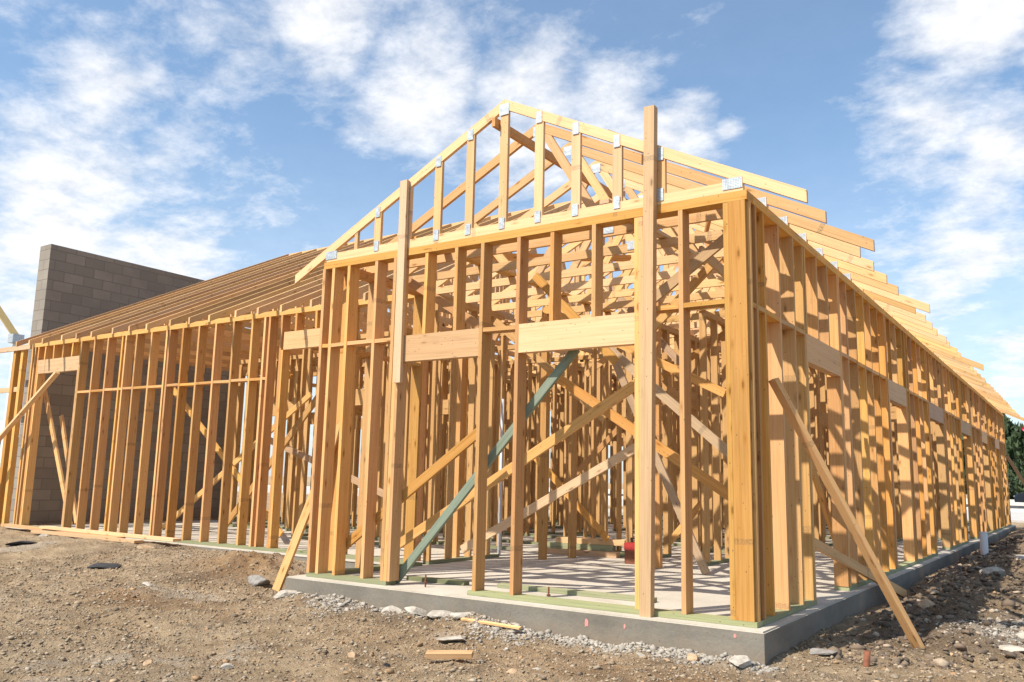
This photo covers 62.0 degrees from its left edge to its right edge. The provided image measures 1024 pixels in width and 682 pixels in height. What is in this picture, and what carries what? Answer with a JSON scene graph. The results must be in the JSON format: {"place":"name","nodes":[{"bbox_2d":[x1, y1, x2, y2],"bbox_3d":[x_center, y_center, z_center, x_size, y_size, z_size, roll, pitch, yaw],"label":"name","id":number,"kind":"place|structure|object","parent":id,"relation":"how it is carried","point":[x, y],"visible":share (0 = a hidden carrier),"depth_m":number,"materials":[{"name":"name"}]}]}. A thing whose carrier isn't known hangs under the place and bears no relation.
{"place":"outdoors","nodes":[
{"label":"outdoors","id":0,"kind":"place"},
{"bbox_2d":[0,421,20,467],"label":"site building","id":1,"kind":"structure","parent":0,"point":[1,426],"depth_m":49.03,"materials":[{"name":"white"}]},
{"bbox_2d":[0,476,1023,681],"bbox_3d":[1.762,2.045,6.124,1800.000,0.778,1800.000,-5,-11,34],"label":"ground","id":2,"kind":"structure","parent":0,"point":[50,551],"depth_m":6.69,"materials":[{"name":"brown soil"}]},
{"bbox_2d":[0,306,24,492],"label":"boom lift","id":3,"kind":"object","parent":2,"relation":"on","point":[14,336],"visible":0.16,"depth_m":38.62,"materials":[{"name":"yellow paint"}]},
{"bbox_2d":[5,541,37,545],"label":"rock","id":4,"kind":"object","parent":2,"relation":"on","point":[18,543],"visible":0.89,"depth_m":11.79,"materials":[{"name":"black stone"}]},
{"bbox_2d":[0,524,125,537],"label":"loose board","id":5,"kind":"object","parent":2,"relation":"on","point":[22,526],"visible":0.5,"depth_m":13.95,"materials":[{"name":"beige wood"}]},
{"bbox_2d":[39,526,181,541],"bbox_3d":[-6.199,2.930,13.003,3.451,0.058,0.140,-5,-11,32],"label":"loose board","id":6,"kind":"object","parent":5,"relation":"on","point":[171,539],"visible":1,"depth_m":12.81,"materials":[{"name":"beige wood"}]},
{"bbox_2d":[31,530,142,542],"bbox_3d":[-6.503,2.965,12.947,2.800,0.048,0.140,-5,-11,33],"label":"loose board","id":7,"kind":"object","parent":2,"relation":"on","point":[85,536],"visible":1,"depth_m":12.86,"materials":[{"name":"beige wood"}]},
{"bbox_2d":[87,563,120,568],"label":"rock","id":8,"kind":"object","parent":2,"relation":"on","point":[105,565],"visible":0.82,"depth_m":10.01,"materials":[{"name":"grey stone"}]},
{"bbox_2d":[9,244,229,524],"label":"block wall","id":9,"kind":"structure","parent":2,"relation":"on","point":[73,285],"depth_m":17.38,"materials":[{"name":"concrete"}]},
{"bbox_2d":[137,544,153,548],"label":"rock","id":10,"kind":"object","parent":2,"relation":"on","point":[139,546],"visible":0.56,"depth_m":11.78,"materials":[{"name":"beige stone"}]},
{"bbox_2d":[141,582,151,585],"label":"rock","id":11,"kind":"object","parent":2,"relation":"on","point":[146,584],"visible":0.78,"depth_m":8.71,"materials":[{"name":"grey stone"}]},
{"bbox_2d":[143,660,152,665],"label":"rock","id":12,"kind":"object","parent":2,"relation":"on","point":[147,662],"visible":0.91,"depth_m":5.54,"materials":[{"name":"beige stone"}]},
{"bbox_2d":[219,663,233,668],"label":"rock","id":13,"kind":"object","parent":2,"relation":"on","point":[226,665],"visible":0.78,"depth_m":5.59,"materials":[{"name":"grey stone"}]},
{"bbox_2d":[248,575,269,585],"bbox_3d":[-2.761,2.600,9.238,0.345,0.132,0.182,-6,-12,39],"label":"rock","id":14,"kind":"object","parent":2,"relation":"on","point":[255,580],"visible":0.89,"depth_m":9.15,"materials":[{"name":"grey stone"}]},
{"bbox_2d":[273,590,297,598],"bbox_3d":[-2.221,2.480,8.371,0.240,0.077,0.186,4,-13,-23],"label":"rock","id":15,"kind":"object","parent":2,"relation":"on","point":[281,593],"visible":0.73,"depth_m":8.30,"materials":[{"name":"grey stone"}]},
{"bbox_2d":[272,419,339,591],"bbox_3d":[-2.119,1.688,8.990,0.685,1.850,0.080,3,-9,-11],"label":"timber prop","id":16,"kind":"object","parent":2,"relation":"on","point":[291,551],"visible":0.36,"depth_m":8.88,"materials":[{"name":"beige wood"}]},
{"bbox_2d":[347,652,359,657],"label":"rock","id":17,"kind":"object","parent":2,"relation":"on","point":[352,654],"visible":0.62,"depth_m":5.90,"materials":[{"name":"beige stone"}]},
{"bbox_2d":[382,605,401,613],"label":"rock","id":18,"kind":"object","parent":2,"relation":"on","point":[393,608],"visible":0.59,"depth_m":7.67,"materials":[{"name":"grey stone"}]},
{"bbox_2d":[404,606,427,615],"bbox_3d":[-0.854,2.393,7.542,0.216,0.084,0.158,4,-8,0],"label":"rock","id":19,"kind":"object","parent":2,"relation":"on","point":[416,611],"visible":0.91,"depth_m":7.51,"materials":[{"name":"grey stone"}]},
{"bbox_2d":[426,610,453,618],"bbox_3d":[-0.613,2.380,7.361,0.279,0.088,0.211,6,-10,-25],"label":"rock","id":20,"kind":"object","parent":2,"relation":"on","point":[435,614],"visible":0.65,"depth_m":7.30,"materials":[{"name":"grey stone"}]},
{"bbox_2d":[425,650,473,658],"bbox_3d":[-0.429,2.151,5.849,0.324,0.063,0.075,0,-9,8],"label":"wood offcut","id":21,"kind":"object","parent":2,"relation":"on","point":[449,654],"visible":1,"depth_m":5.83,"materials":[{"name":"brown wood"}]},
{"bbox_2d":[436,635,465,641],"bbox_3d":[-0.468,2.263,6.478,0.235,0.040,0.189,-4,-10,21],"label":"rock","id":22,"kind":"object","parent":2,"relation":"on","point":[456,638],"visible":1,"depth_m":6.43,"materials":[{"name":"grey stone"}]},
{"bbox_2d":[450,612,475,619],"bbox_3d":[-0.389,2.315,7.183,0.264,0.062,0.160,10,-13,-43],"label":"rock","id":23,"kind":"object","parent":2,"relation":"on","point":[457,615],"visible":0.81,"depth_m":7.10,"materials":[{"name":"grey stone"}]},
{"bbox_2d":[461,617,521,629],"bbox_3d":[-0.174,2.283,6.893,0.601,0.026,0.037,-6,-12,36],"label":"wood strip","id":24,"kind":"object","parent":2,"relation":"on","point":[494,623],"visible":1,"depth_m":6.85,"materials":[{"name":"yellow wood"}]},
{"bbox_2d":[506,668,516,673],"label":"rock","id":25,"kind":"object","parent":2,"relation":"on","point":[511,671],"visible":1,"depth_m":5.54,"materials":[{"name":"beige stone"}]},
{"bbox_2d":[8,509,1015,664],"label":"foundation slab","id":26,"kind":"structure","parent":2,"relation":"on","point":[765,644],"depth_m":8.09,"materials":[{"name":"concrete"}]},
{"bbox_2d":[406,575,468,585],"bbox_3d":[-0.735,2.362,8.410,0.682,0.038,0.100,-4,-11,29],"label":"floor board","id":27,"kind":"object","parent":26,"relation":"on","point":[439,580],"visible":1,"depth_m":8.36,"materials":[{"name":"green wood"}]},
{"bbox_2d":[396,350,579,583],"bbox_3d":[-0.285,1.202,7.900,2.054,2.205,0.040,-5,-11,34],"label":"green board","id":28,"kind":"object","parent":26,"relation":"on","point":[494,453],"visible":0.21,"depth_m":7.85,"materials":[{"name":"green wood"}]},
{"bbox_2d":[497,399,503,554],"bbox_3d":[-0.155,1.880,11.861,0.044,2.150,0.044,-5,-11,34],"label":"supply pipe","id":29,"kind":"object","parent":26,"relation":"on","point":[500,483],"visible":0.75,"depth_m":11.82,"materials":[{"name":"white plastic"}]},
{"bbox_2d":[0,99,1023,627],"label":"house frame","id":30,"kind":"object","parent":26,"relation":"on","point":[892,393],"visible":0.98,"depth_m":9.80,"materials":[{"name":"brown wood"}]},
{"bbox_2d":[0,371,59,441],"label":"timber prop","id":31,"kind":"object","parent":30,"relation":"attached to","point":[29,403],"visible":1,"depth_m":15.10,"materials":[{"name":"beige wood"}]},
{"bbox_2d":[1006,455,1023,484],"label":"timber prop","id":32,"kind":"object","parent":30,"relation":"attached to","point":[1015,469],"visible":1,"depth_m":25.36,"materials":[{"name":"brown wood"}]},
{"bbox_2d":[497,583,656,602],"bbox_3d":[0.555,2.280,7.736,1.581,0.038,0.100,-4,-11,31],"label":"floor board","id":33,"kind":"object","parent":26,"relation":"on","point":[616,596],"visible":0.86,"depth_m":7.68,"materials":[{"name":"wood"}]},
{"bbox_2d":[547,548,619,557],"bbox_3d":[0.932,2.942,11.862,1.156,0.075,0.140,-4,-10,28],"label":"stacked board","id":34,"kind":"object","parent":26,"relation":"on","point":[596,553],"visible":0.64,"depth_m":11.74,"materials":[{"name":"brown wood"}]},
{"bbox_2d":[547,541,615,550],"bbox_3d":[0.910,2.881,11.973,1.109,0.075,0.140,-3,-10,26],"label":"stacked board","id":35,"kind":"object","parent":34,"relation":"on","point":[584,546],"visible":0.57,"depth_m":11.84,"materials":[{"name":"green wood"}]},
{"bbox_2d":[556,536,625,545],"bbox_3d":[1.106,2.797,11.916,1.013,0.075,0.140,-3,-10,25],"label":"stacked board","id":36,"kind":"object","parent":35,"relation":"on","point":[599,541],"visible":0.71,"depth_m":11.83,"materials":[{"name":"beige wood"}]},
{"bbox_2d":[616,550,624,556],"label":"stacked board","id":37,"kind":"object","parent":26,"relation":"on","point":[622,553],"visible":0.07,"depth_m":11.70,"materials":[{"name":"green wood"}]},
{"bbox_2d":[624,537,634,564],"bbox_3d":[1.618,2.665,10.820,0.310,0.320,0.250,-5,-11,34],"label":"tool box","id":38,"kind":"object","parent":26,"relation":"on","point":[629,548],"visible":0.41,"depth_m":10.76,"materials":[{"name":"metal"}]},
{"bbox_2d":[276,592,1023,674],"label":"gravel","id":39,"kind":"structure","parent":2,"relation":"on","point":[588,641],"depth_m":6.66,"materials":[{"name":"grey gravel"}]},
{"bbox_2d":[687,654,698,661],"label":"rock","id":40,"kind":"object","parent":2,"relation":"on","point":[691,657],"visible":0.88,"depth_m":5.97,"materials":[{"name":"beige stone"}]},
{"bbox_2d":[729,655,752,667],"bbox_3d":[1.541,2.177,5.792,0.208,0.042,0.139,6,-6,-44],"label":"rock","id":41,"kind":"object","parent":2,"relation":"on","point":[744,661],"visible":0.98,"depth_m":5.77,"materials":[{"name":"grey stone"}]},
{"bbox_2d":[549,487,1023,505],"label":"wall","id":42,"kind":"structure","parent":2,"relation":"on","point":[1013,503],"depth_m":61.99,"materials":[{"name":"concrete"}]},
{"bbox_2d":[809,648,836,654],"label":"rock","id":43,"kind":"object","parent":2,"relation":"on","point":[816,651],"visible":0.98,"depth_m":6.34,"materials":[{"name":"grey stone"}]},
{"bbox_2d":[768,377,924,647],"bbox_3d":[2.643,1.398,6.678,1.283,2.176,0.095,3,-9,-12],"label":"timber prop","id":44,"kind":"object","parent":2,"relation":"on","point":[848,517],"visible":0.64,"depth_m":6.66,"materials":[{"name":"brown wood"}]},
{"bbox_2d":[814,537,906,597],"bbox_3d":[3.348,2.202,8.440,2.586,0.867,0.043,10,-13,-43],"label":"timber stake","id":45,"kind":"object","parent":2,"relation":"on","point":[842,558],"visible":0.5,"depth_m":8.41,"materials":[{"name":"brown wood"}]},
{"bbox_2d":[863,650,870,666],"bbox_3d":[2.524,2.313,6.071,0.069,0.214,0.044,-5,-11,34],"label":"steel stake","id":46,"kind":"object","parent":2,"relation":"on","point":[867,656],"visible":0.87,"depth_m":6.06,"materials":[{"name":"red metal"}]},
{"bbox_2d":[917,599,934,608],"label":"rock","id":47,"kind":"object","parent":2,"relation":"on","point":[923,603],"visible":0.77,"depth_m":8.34,"materials":[{"name":"grey stone"}]},
{"bbox_2d":[979,531,988,554],"bbox_3d":[7.292,3.180,13.162,0.110,0.460,0.110,-5,-11,34],"label":"drain pipe","id":48,"kind":"object","parent":2,"relation":"on","point":[984,549],"visible":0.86,"depth_m":13.13,"materials":[{"name":"white plastic"}]},
{"bbox_2d":[962,413,1018,476],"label":"tree","id":49,"kind":"object","parent":2,"relation":"on","point":[1009,426],"visible":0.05,"depth_m":70.01,"materials":[{"name":"green plant"}]},
{"bbox_2d":[979,567,1004,576],"bbox_3d":[6.089,2.946,10.836,0.240,0.158,0.247,0,-3,-22],"label":"rock","id":50,"kind":"object","parent":2,"relation":"on","point":[989,570],"visible":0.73,"depth_m":10.78,"materials":[{"name":"grey stone"}]},
{"bbox_2d":[999,644,1023,653],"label":"rock","id":51,"kind":"object","parent":2,"relation":"on","point":[1010,648],"visible":0.59,"depth_m":6.64,"materials":[{"name":"grey stone"}]},
{"bbox_2d":[1005,423,1023,475],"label":"tree","id":52,"kind":"object","parent":2,"relation":"on","point":[1015,446],"visible":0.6,"depth_m":66.54,"materials":[{"name":"green plant"}]},
{"bbox_2d":[1007,468,1023,499],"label":"shrub","id":53,"kind":"object","parent":2,"relation":"on","point":[1015,485],"visible":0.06,"depth_m":65.38,"materials":[{"name":"green plant"}]},
{"bbox_2d":[1015,469,1023,492],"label":"shrub","id":54,"kind":"object","parent":2,"relation":"on","point":[1021,473],"visible":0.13,"depth_m":65.93,"materials":[{"name":"green plant"}]},
{"bbox_2d":[1015,632,1023,639],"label":"rock","id":55,"kind":"object","parent":2,"relation":"on","point":[1021,635],"visible":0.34,"depth_m":7.05,"materials":[{"name":"grey stone"}]},
{"bbox_2d":[1015,555,1023,560],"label":"rock","id":56,"kind":"object","parent":2,"relation":"on","point":[1021,557],"visible":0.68,"depth_m":12.06,"materials":[{"name":"grey stone"}]},
{"bbox_2d":[0,0,1023,482],"label":"sky","id":57,"kind":"structure","parent":0,"point":[205,140],"materials":[{"name":"blue"}]},
{"bbox_2d":[237,486,1023,522],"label":"pavement","id":58,"kind":"structure","parent":0,"point":[1017,516],"depth_m":39.12,"materials":[{"name":"grey concrete"}]},
{"bbox_2d":[358,487,1023,508],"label":"road","id":59,"kind":"structure","parent":0,"point":[1017,507],"depth_m":57.58,"materials":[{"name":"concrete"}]},
{"bbox_2d":[268,485,1023,511],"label":"kerb","id":60,"kind":"structure","parent":59,"relation":"on","point":[1012,509],"depth_m":44.59,"materials":[{"name":"concrete"}]},
{"bbox_2d":[1014,493,1023,501],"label":"parked car","id":61,"kind":"object","parent":59,"relation":"on","point":[1019,497],"visible":1,"depth_m":55.61,"materials":[{"name":"paint"}]}
]}

